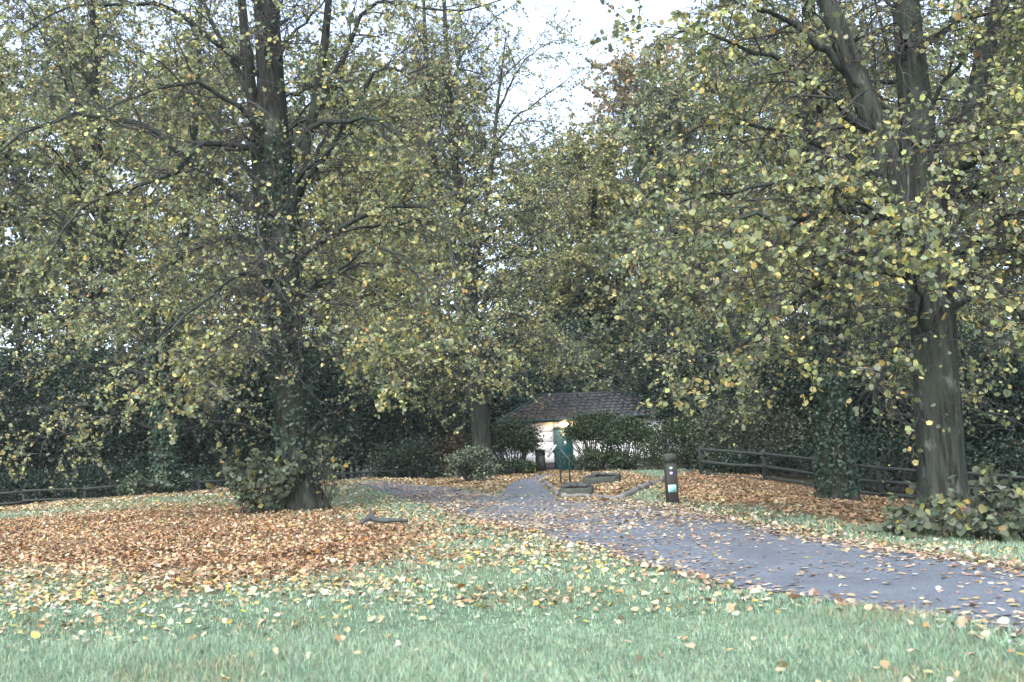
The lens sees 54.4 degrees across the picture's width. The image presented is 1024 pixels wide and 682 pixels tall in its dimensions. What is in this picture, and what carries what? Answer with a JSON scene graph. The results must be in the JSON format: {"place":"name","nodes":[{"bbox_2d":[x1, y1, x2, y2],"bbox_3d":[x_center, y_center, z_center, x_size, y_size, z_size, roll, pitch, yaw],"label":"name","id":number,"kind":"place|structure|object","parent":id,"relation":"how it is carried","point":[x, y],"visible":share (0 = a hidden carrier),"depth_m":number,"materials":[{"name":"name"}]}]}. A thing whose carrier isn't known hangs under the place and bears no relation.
{"place":"outdoors","nodes":[
{"label":"outdoors","id":0,"kind":"place"},
{"bbox_2d":[1,488,881,563],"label":"lawn grass","id":1,"kind":"structure","parent":0,"point":[659,500],"depth_m":18.42,"materials":[{"name":"plant"}]},
{"bbox_2d":[0,0,1022,472],"label":"sky","id":2,"kind":"structure","parent":0,"point":[594,16],"materials":[{"name":"white"}]},
{"bbox_2d":[0,598,1023,681],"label":"lawn grass","id":3,"kind":"structure","parent":0,"point":[120,656],"depth_m":6.29,"materials":[{"name":"plant"}]},
{"bbox_2d":[0,437,1023,681],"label":"ground","id":4,"kind":"structure","parent":0,"point":[622,605],"depth_m":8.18,"materials":[{"name":"plant"}]},
{"bbox_2d":[0,221,20,411],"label":"woodland tree","id":5,"kind":"object","parent":4,"relation":"on","point":[10,244],"visible":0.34,"depth_m":59.10,"materials":[{"name":"green plant"}]},
{"bbox_2d":[30,631,39,638],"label":"fallen leaf","id":6,"kind":"object","parent":4,"relation":"on","point":[35,634],"visible":0.9,"depth_m":7.49,"materials":[{"name":"plant"}]},
{"bbox_2d":[30,606,39,611],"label":"fallen leaf","id":7,"kind":"object","parent":4,"relation":"on","point":[34,608],"visible":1,"depth_m":8.92,"materials":[{"name":"plant"}]},
{"bbox_2d":[0,459,77,506],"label":"shrub","id":8,"kind":"object","parent":4,"relation":"on","point":[41,481],"visible":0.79,"depth_m":47.27,"materials":[{"name":"green plant"}]},
{"bbox_2d":[0,345,93,495],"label":"evergreen tree","id":9,"kind":"object","parent":4,"relation":"on","point":[13,420],"visible":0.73,"depth_m":53.42,"materials":[{"name":"green plant"}]},
{"bbox_2d":[0,11,99,424],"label":"woodland tree","id":10,"kind":"object","parent":4,"relation":"on","point":[9,260],"visible":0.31,"depth_m":63.02,"materials":[{"name":"green plant"}]},
{"bbox_2d":[0,320,143,498],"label":"evergreen tree","id":11,"kind":"object","parent":4,"relation":"on","point":[52,465],"visible":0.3,"depth_m":55.51,"materials":[{"name":"green plant"}]},
{"bbox_2d":[26,433,141,483],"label":"evergreen tree","id":12,"kind":"object","parent":4,"relation":"on","point":[87,474],"depth_m":75.01,"materials":[{"name":"green plant"}]},
{"bbox_2d":[38,454,150,501],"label":"shrub","id":13,"kind":"object","parent":4,"relation":"on","point":[93,478],"visible":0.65,"depth_m":48.59,"materials":[{"name":"green plant"}]},
{"bbox_2d":[0,0,190,495],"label":"woodland tree","id":14,"kind":"object","parent":4,"relation":"on","point":[68,267],"visible":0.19,"depth_m":64.79,"materials":[{"name":"green plant"}]},
{"bbox_2d":[14,315,229,495],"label":"evergreen tree","id":15,"kind":"object","parent":4,"relation":"on","point":[116,441],"visible":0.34,"depth_m":52.35,"materials":[{"name":"green plant"}]},
{"bbox_2d":[108,468,179,495],"bbox_3d":[-12.374,4.795,33.614,2.265,0.983,1.443,-3,-6,0],"label":"shrub","id":16,"kind":"object","parent":4,"relation":"on","point":[131,488],"visible":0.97,"depth_m":33.46,"materials":[{"name":"green plant"}]},
{"bbox_2d":[154,585,162,590],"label":"fallen leaf","id":17,"kind":"object","parent":4,"relation":"on","point":[158,587],"visible":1,"depth_m":9.96,"materials":[{"name":"plant"}]},
{"bbox_2d":[123,403,227,485],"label":"evergreen tree","id":18,"kind":"object","parent":4,"relation":"on","point":[199,462],"visible":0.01,"depth_m":74.69,"materials":[{"name":"green plant"}]},
{"bbox_2d":[0,0,369,493],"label":"lime tree","id":19,"kind":"object","parent":4,"relation":"on","point":[165,456],"visible":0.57,"depth_m":34.66,"materials":[{"name":"green plant"}]},
{"bbox_2d":[46,5,329,487],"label":"woodland tree","id":20,"kind":"object","parent":4,"relation":"on","point":[188,135],"visible":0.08,"depth_m":63.42,"materials":[{"name":"green plant"}]},
{"bbox_2d":[184,582,192,587],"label":"fallen leaf","id":21,"kind":"object","parent":4,"relation":"on","point":[187,584],"visible":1,"depth_m":10.06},
{"bbox_2d":[0,469,411,504],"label":"post and rail fence","id":22,"kind":"object","parent":4,"relation":"on","point":[84,489],"visible":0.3,"depth_m":43.94,"materials":[{"name":"wood"}]},
{"bbox_2d":[80,306,346,488],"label":"evergreen tree","id":23,"kind":"object","parent":4,"relation":"on","point":[196,446],"visible":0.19,"depth_m":54.86,"materials":[{"name":"green plant"}]},
{"bbox_2d":[0,477,427,515],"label":"leaf litter","id":24,"kind":"object","parent":4,"relation":"on","point":[67,502],"visible":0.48,"depth_m":28.71,"materials":[{"name":"plant"}]},
{"bbox_2d":[178,463,265,491],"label":"shrub","id":25,"kind":"object","parent":4,"relation":"on","point":[203,474],"visible":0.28,"depth_m":50.04,"materials":[{"name":"green plant"}]},
{"bbox_2d":[203,401,279,476],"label":"evergreen tree","id":26,"kind":"object","parent":4,"relation":"on","point":[235,459],"visible":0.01,"depth_m":73.60,"materials":[{"name":"green plant"}]},
{"bbox_2d":[249,586,256,592],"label":"fallen leaf","id":27,"kind":"object","parent":4,"relation":"on","point":[253,588],"visible":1,"depth_m":9.57,"materials":[{"name":"plant"}]},
{"bbox_2d":[0,0,542,513],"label":"lime tree","id":28,"kind":"object","parent":4,"relation":"on","point":[280,254],"visible":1,"depth_m":23.36,"materials":[{"name":"green plant"}]},
{"bbox_2d":[305,563,312,570],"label":"fallen leaf","id":29,"kind":"object","parent":4,"relation":"on","point":[308,567],"visible":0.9,"depth_m":11.27,"materials":[{"name":"plant"}]},
{"bbox_2d":[199,322,420,479],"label":"evergreen tree","id":30,"kind":"object","parent":4,"relation":"on","point":[338,420],"visible":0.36,"depth_m":56.13,"materials":[{"name":"green plant"}]},
{"bbox_2d":[0,498,637,628],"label":"leaf litter","id":31,"kind":"object","parent":4,"relation":"on","point":[53,528],"visible":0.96,"depth_m":15.33,"materials":[{"name":"plant"}]},
{"bbox_2d":[359,508,407,525],"bbox_3d":[-2.276,3.104,17.662,0.867,0.302,0.170,-3,-6,0],"label":"fallen branch","id":32,"kind":"object","parent":31,"relation":"on","point":[370,517],"visible":0.99,"depth_m":17.62,"materials":[{"name":"wood"}]},
{"bbox_2d":[237,33,442,479],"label":"woodland tree","id":33,"kind":"object","parent":4,"relation":"on","point":[301,129],"visible":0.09,"depth_m":69.38,"materials":[{"name":"green plant"}]},
{"bbox_2d":[310,422,375,477],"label":"evergreen tree","id":34,"kind":"object","parent":4,"relation":"on","point":[349,467],"depth_m":74.49,"materials":[{"name":"green plant"}]},
{"bbox_2d":[1,468,704,514],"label":"lawn grass","id":35,"kind":"structure","parent":4,"relation":"on","point":[323,489],"depth_m":29.65,"materials":[{"name":"plant"}]},
{"bbox_2d":[368,615,375,620],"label":"fallen leaf","id":36,"kind":"object","parent":4,"relation":"on","point":[372,618],"visible":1,"depth_m":7.77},
{"bbox_2d":[308,312,467,476],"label":"evergreen tree","id":37,"kind":"object","parent":4,"relation":"on","point":[417,415],"visible":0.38,"depth_m":57.30,"materials":[{"name":"green plant"}]},
{"bbox_2d":[292,51,488,475],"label":"woodland tree","id":38,"kind":"object","parent":4,"relation":"on","point":[322,188],"visible":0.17,"depth_m":63.87,"materials":[{"name":"green plant"}]},
{"bbox_2d":[355,432,452,478],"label":"shrub","id":39,"kind":"object","parent":4,"relation":"on","point":[419,459],"visible":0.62,"depth_m":48.86,"materials":[{"name":"green plant"}]},
{"bbox_2d":[383,374,493,475],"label":"evergreen tree","id":40,"kind":"object","parent":4,"relation":"on","point":[466,421],"visible":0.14,"depth_m":60.21,"materials":[{"name":"green plant"}]},
{"bbox_2d":[336,19,554,467],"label":"woodland tree","id":41,"kind":"object","parent":4,"relation":"on","point":[495,274],"visible":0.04,"depth_m":72.59,"materials":[{"name":"green plant"}]},
{"bbox_2d":[426,428,493,476],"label":"shrub","id":42,"kind":"object","parent":4,"relation":"on","point":[456,442],"visible":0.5,"depth_m":45.89,"materials":[{"name":"green plant"}]},
{"bbox_2d":[322,0,623,475],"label":"lime tree","id":43,"kind":"object","parent":4,"relation":"on","point":[480,425],"visible":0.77,"depth_m":45.29,"materials":[{"name":"green plant"}]},
{"bbox_2d":[440,441,505,481],"bbox_3d":[-1.520,4.692,38.468,2.538,1.622,2.429,-3,-6,0],"label":"shrub","id":44,"kind":"object","parent":4,"relation":"on","point":[483,467],"visible":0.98,"depth_m":38.10,"materials":[{"name":"green plant"}]},
{"bbox_2d":[419,307,567,461],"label":"evergreen tree","id":45,"kind":"object","parent":4,"relation":"on","point":[497,401],"visible":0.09,"depth_m":61.77,"materials":[{"name":"green plant"}]},
{"bbox_2d":[350,469,664,500],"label":"leaf litter","id":46,"kind":"object","parent":4,"relation":"on","point":[555,478],"visible":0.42,"depth_m":36.23,"materials":[{"name":"plant"}]},
{"bbox_2d":[469,410,551,473],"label":"hedge shrub","id":47,"kind":"object","parent":4,"relation":"on","point":[512,434],"visible":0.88,"depth_m":45.54,"materials":[{"name":"green plant"}]},
{"bbox_2d":[0,526,1023,681],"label":"leaf litter","id":48,"kind":"object","parent":4,"relation":"on","point":[183,588],"visible":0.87,"depth_m":10.01,"materials":[{"name":"plant"}]},
{"bbox_2d":[493,456,540,474],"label":"hedge shrub","id":49,"kind":"object","parent":4,"relation":"on","point":[525,466],"visible":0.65,"depth_m":44.71,"materials":[{"name":"green plant"}]},
{"bbox_2d":[535,449,545,470],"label":"litter bin","id":50,"kind":"object","parent":4,"relation":"on","point":[540,459],"visible":0.81,"depth_m":47.06,"materials":[{"name":"black plastic"}]},
{"bbox_2d":[534,473,558,495],"bbox_3d":[1.105,4.793,33.791,0.229,0.226,18.321,-3,-6,-1],"label":"path edging","id":51,"kind":"object","parent":4,"relation":"on","point":[552,488],"visible":0.78,"depth_m":31.19,"materials":[{"name":"stone"}]},
{"bbox_2d":[483,127,628,408],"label":"woodland tree","id":52,"kind":"object","parent":4,"relation":"on","point":[527,204],"visible":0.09,"depth_m":80.01,"materials":[{"name":"green plant"}]},
{"bbox_2d":[547,445,570,481],"bbox_3d":[1.535,4.116,32.893,0.701,1.390,1.356,-3,-6,0],"label":"information lectern","id":53,"kind":"object","parent":4,"relation":"on","point":[553,450],"visible":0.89,"depth_m":32.30,"materials":[{"name":"paint"}]},
{"bbox_2d":[490,305,641,420],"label":"evergreen tree","id":54,"kind":"object","parent":4,"relation":"on","point":[559,387],"visible":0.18,"depth_m":58.73,"materials":[{"name":"green plant"}]},
{"bbox_2d":[562,596,569,602],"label":"fallen leaf","id":55,"kind":"object","parent":4,"relation":"on","point":[565,599],"visible":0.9,"depth_m":8.50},
{"bbox_2d":[559,482,593,495],"bbox_3d":[1.651,3.796,25.334,0.800,0.418,1.810,-3,-6,6],"label":"sleeper planter","id":56,"kind":"object","parent":4,"relation":"on","point":[575,487],"visible":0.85,"depth_m":24.67,"materials":[{"name":"wood"}]},
{"bbox_2d":[490,390,683,471],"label":"hut","id":57,"kind":"object","parent":4,"relation":"on","point":[553,426],"visible":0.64,"depth_m":49.11,"materials":[{"name":"white paint"}]},
{"bbox_2d":[554,429,572,469],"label":"door","id":58,"kind":"structure","parent":57,"relation":"in","point":[562,444],"depth_m":48.59,"materials":[{"name":"teal paint"}]},
{"bbox_2d":[504,394,636,419],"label":"roof leaf litter","id":59,"kind":"object","parent":57,"relation":"on","point":[525,416],"visible":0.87,"depth_m":49.41,"materials":[{"name":"plant"}]},
{"bbox_2d":[560,493,617,499],"bbox_3d":[1.861,3.592,22.895,0.418,0.158,2.185,1,-7,-31],"label":"path edging","id":60,"kind":"object","parent":4,"relation":"on","point":[589,495],"visible":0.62,"depth_m":23.22,"materials":[{"name":"stone"}]},
{"bbox_2d":[557,405,622,469],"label":"hedge shrub","id":61,"kind":"object","parent":4,"relation":"on","point":[582,431],"visible":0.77,"depth_m":44.51,"materials":[{"name":"green plant"}]},
{"bbox_2d":[556,445,640,471],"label":"hedge shrub","id":62,"kind":"object","parent":4,"relation":"on","point":[612,457],"visible":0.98,"depth_m":43.68,"materials":[{"name":"green plant"}]},
{"bbox_2d":[582,472,620,484],"bbox_3d":[2.907,4.418,31.949,1.000,0.438,2.710,-4,-6,10],"label":"sleeper planter","id":63,"kind":"object","parent":4,"relation":"on","point":[593,478],"visible":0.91,"depth_m":30.69,"materials":[{"name":"wood"}]},
{"bbox_2d":[505,103,707,392],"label":"woodland tree","id":64,"kind":"object","parent":4,"relation":"on","point":[597,195],"visible":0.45,"depth_m":63.93,"materials":[{"name":"green plant"}]},
{"bbox_2d":[514,263,726,392],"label":"evergreen tree","id":65,"kind":"object","parent":4,"relation":"on","point":[608,323],"visible":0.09,"depth_m":63.14,"materials":[{"name":"green plant"}]},
{"bbox_2d":[539,24,711,333],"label":"woodland tree","id":66,"kind":"object","parent":4,"relation":"on","point":[625,74],"visible":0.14,"depth_m":83.52,"materials":[{"name":"green plant"}]},
{"bbox_2d":[589,414,666,469],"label":"hedge shrub","id":67,"kind":"object","parent":4,"relation":"on","point":[632,429],"visible":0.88,"depth_m":43.94,"materials":[{"name":"green plant"}]},
{"bbox_2d":[634,654,643,663],"bbox_3d":[0.740,1.866,5.852,0.073,0.076,0.024,-27,42,-11],"label":"fallen leaf","id":68,"kind":"object","parent":4,"relation":"on","point":[640,657],"visible":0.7,"depth_m":5.85,"materials":[{"name":"plant"}]},
{"bbox_2d":[617,478,664,499],"bbox_3d":[3.503,3.919,26.556,0.290,0.208,9.688,-4,-6,14],"label":"path edging","id":69,"kind":"object","parent":4,"relation":"on","point":[631,492],"visible":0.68,"depth_m":25.59,"materials":[{"name":"stone"}]},
{"bbox_2d":[596,318,720,436],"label":"evergreen tree","id":70,"kind":"object","parent":4,"relation":"on","point":[637,389],"visible":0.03,"depth_m":57.12,"materials":[{"name":"green plant"}]},
{"bbox_2d":[663,453,678,503],"bbox_3d":[3.215,2.830,20.092,0.215,1.120,0.228,-2,-6,-8],"label":"waymarker post","id":71,"kind":"object","parent":4,"relation":"on","point":[671,478],"visible":0.89,"depth_m":20.01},
{"bbox_2d":[619,409,733,469],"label":"hedge shrub","id":72,"kind":"object","parent":4,"relation":"on","point":[662,440],"visible":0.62,"depth_m":41.84,"materials":[{"name":"green plant"}]},
{"bbox_2d":[572,37,793,461],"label":"woodland tree","id":73,"kind":"object","parent":4,"relation":"on","point":[625,240],"visible":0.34,"depth_m":55.49,"materials":[{"name":"green plant"}]},
{"bbox_2d":[685,642,694,647],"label":"fallen leaf","id":74,"kind":"object","parent":4,"relation":"on","point":[691,644],"visible":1,"depth_m":6.28,"materials":[{"name":"plant"}]},
{"bbox_2d":[598,298,792,459],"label":"evergreen tree","id":75,"kind":"object","parent":4,"relation":"on","point":[644,379],"visible":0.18,"depth_m":48.98,"materials":[{"name":"green plant"}]},
{"bbox_2d":[668,377,819,472],"bbox_3d":[9.366,3.308,38.813,6.940,3.748,4.658,-3,-6,0],"label":"shrub","id":76,"kind":"object","parent":4,"relation":"on","point":[755,420],"visible":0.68,"depth_m":38.35,"materials":[{"name":"green plant"}]},
{"bbox_2d":[633,23,872,443],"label":"woodland tree","id":77,"kind":"object","parent":4,"relation":"on","point":[700,138],"visible":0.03,"depth_m":62.83,"materials":[{"name":"green plant"}]},
{"bbox_2d":[648,290,859,471],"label":"evergreen tree","id":78,"kind":"object","parent":4,"relation":"on","point":[729,346],"visible":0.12,"depth_m":41.51,"materials":[{"name":"green plant"}]},
{"bbox_2d":[750,588,759,592],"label":"fallen leaf","id":79,"kind":"object","parent":4,"relation":"on","point":[753,590],"visible":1,"depth_m":8.19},
{"bbox_2d":[634,470,914,529],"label":"leaf litter","id":80,"kind":"object","parent":4,"relation":"on","point":[866,506],"visible":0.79,"depth_m":22.44,"materials":[{"name":"plant"}]},
{"bbox_2d":[688,440,865,477],"bbox_3d":[9.754,4.305,36.303,6.625,1.389,2.444,-3,-6,0],"label":"shrub","id":81,"kind":"object","parent":4,"relation":"on","point":[737,458],"visible":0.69,"depth_m":35.99,"materials":[{"name":"green plant"}]},
{"bbox_2d":[776,661,788,667],"bbox_3d":[1.503,1.800,5.545,0.072,0.075,0.012,-6,37,21],"label":"fallen leaf","id":82,"kind":"object","parent":4,"relation":"on","point":[783,664],"visible":1,"depth_m":5.55,"materials":[{"name":"plant"}]},
{"bbox_2d":[790,593,798,598],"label":"fallen leaf","id":83,"kind":"object","parent":4,"relation":"on","point":[794,596],"visible":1,"depth_m":7.71,"materials":[{"name":"plant"}]},
{"bbox_2d":[573,0,1023,542],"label":"lime tree","id":84,"kind":"object","parent":4,"relation":"on","point":[915,181],"visible":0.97,"depth_m":13.88,"materials":[{"name":"green plant"}]},
{"bbox_2d":[809,588,814,595],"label":"fallen leaf","id":85,"kind":"object","parent":4,"relation":"on","point":[811,591],"visible":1,"depth_m":7.94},
{"bbox_2d":[623,0,1023,500],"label":"ivy clad tree","id":86,"kind":"object","parent":4,"relation":"on","point":[835,455],"visible":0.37,"depth_m":23.39,"materials":[{"name":"green plant"}]},
{"bbox_2d":[724,295,962,477],"bbox_3d":[13.115,1.608,39.681,9.172,7.987,11.092,0,-7,-24],"label":"evergreen tree","id":87,"kind":"object","parent":4,"relation":"on","point":[796,385],"visible":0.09,"depth_m":38.44,"materials":[{"name":"green plant"}]},
{"bbox_2d":[666,499,1023,564],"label":"leaf litter","id":88,"kind":"object","parent":4,"relation":"on","point":[1014,559],"visible":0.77,"depth_m":12.89,"materials":[{"name":"plant"}]},
{"bbox_2d":[703,0,996,467],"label":"woodland tree","id":89,"kind":"object","parent":4,"relation":"on","point":[788,140],"visible":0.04,"depth_m":52.00,"materials":[{"name":"green plant"}]},
{"bbox_2d":[698,446,1023,508],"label":"post and rail fence","id":90,"kind":"object","parent":4,"relation":"on","point":[763,454],"visible":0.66,"depth_m":31.66,"materials":[{"name":"wood"}]},
{"bbox_2d":[864,604,871,609],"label":"fallen leaf","id":91,"kind":"object","parent":4,"relation":"on","point":[867,605],"visible":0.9,"depth_m":7.07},
{"bbox_2d":[880,660,889,667],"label":"fallen leaf","id":92,"kind":"object","parent":4,"relation":"on","point":[886,663],"visible":1,"depth_m":5.45,"materials":[{"name":"plant"}]},
{"bbox_2d":[805,422,973,493],"bbox_3d":[12.439,3.839,32.826,5.999,2.414,4.098,-3,-6,0],"label":"shrub","id":93,"kind":"object","parent":4,"relation":"on","point":[863,449],"visible":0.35,"depth_m":32.56,"materials":[{"name":"green plant"}]},
{"bbox_2d":[784,305,1012,485],"bbox_3d":[15.155,1.931,38.098,8.598,7.488,10.398,-5,-7,24],"label":"evergreen tree","id":94,"kind":"object","parent":4,"relation":"on","point":[895,422],"visible":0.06,"depth_m":36.28,"materials":[{"name":"green plant"}]},
{"bbox_2d":[807,305,1023,496],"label":"evergreen tree","id":95,"kind":"object","parent":4,"relation":"on","point":[962,337],"visible":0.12,"depth_m":34.74,"materials":[{"name":"green plant"}]},
{"bbox_2d":[843,0,1023,364],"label":"woodland tree","id":96,"kind":"object","parent":4,"relation":"on","point":[956,79],"depth_m":58.04,"materials":[{"name":"green plant"}]},
{"bbox_2d":[890,314,1023,493],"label":"evergreen tree","id":97,"kind":"object","parent":4,"relation":"on","point":[1014,398],"visible":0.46,"depth_m":33.54,"materials":[{"name":"green plant"}]},
{"bbox_2d":[957,617,964,624],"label":"fallen leaf","id":98,"kind":"object","parent":4,"relation":"on","point":[960,620],"visible":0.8,"depth_m":6.40,"materials":[{"name":"plant"}]},
{"bbox_2d":[907,0,1023,341],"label":"woodland tree","id":99,"kind":"object","parent":4,"relation":"on","point":[1009,197],"visible":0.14,"depth_m":46.84,"materials":[{"name":"green plant"}]},
{"bbox_2d":[980,630,989,636],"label":"fallen leaf","id":100,"kind":"object","parent":4,"relation":"on","point":[985,631],"visible":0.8,"depth_m":6.08,"materials":[{"name":"plant"}]},
{"bbox_2d":[965,429,1023,505],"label":"shrub","id":101,"kind":"object","parent":4,"relation":"on","point":[979,457],"visible":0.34,"depth_m":30.45,"materials":[{"name":"green plant"}]},
{"bbox_2d":[501,474,556,498],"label":"side path","id":102,"kind":"structure","parent":0,"point":[531,487],"depth_m":29.90,"materials":[{"name":"asphalt"}]},
{"bbox_2d":[360,481,1023,629],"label":"path","id":103,"kind":"structure","parent":0,"point":[795,561],"depth_m":10.17,"materials":[{"name":"asphalt"}]},
{"bbox_2d":[323,480,1023,622],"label":"leaf litter","id":104,"kind":"object","parent":103,"relation":"on","point":[586,525],"visible":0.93,"depth_m":16.71,"materials":[{"name":"plant"}]},
{"bbox_2d":[419,496,1023,644],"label":"leaf litter","id":105,"kind":"object","parent":103,"relation":"on","point":[870,545],"visible":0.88,"depth_m":11.36,"materials":[{"name":"plant"}]},
{"bbox_2d":[997,617,1008,623],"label":"fallen leaf","id":106,"kind":"object","parent":103,"relation":"on","point":[1003,619],"visible":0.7,"depth_m":6.45,"materials":[{"name":"plant"}]}
]}

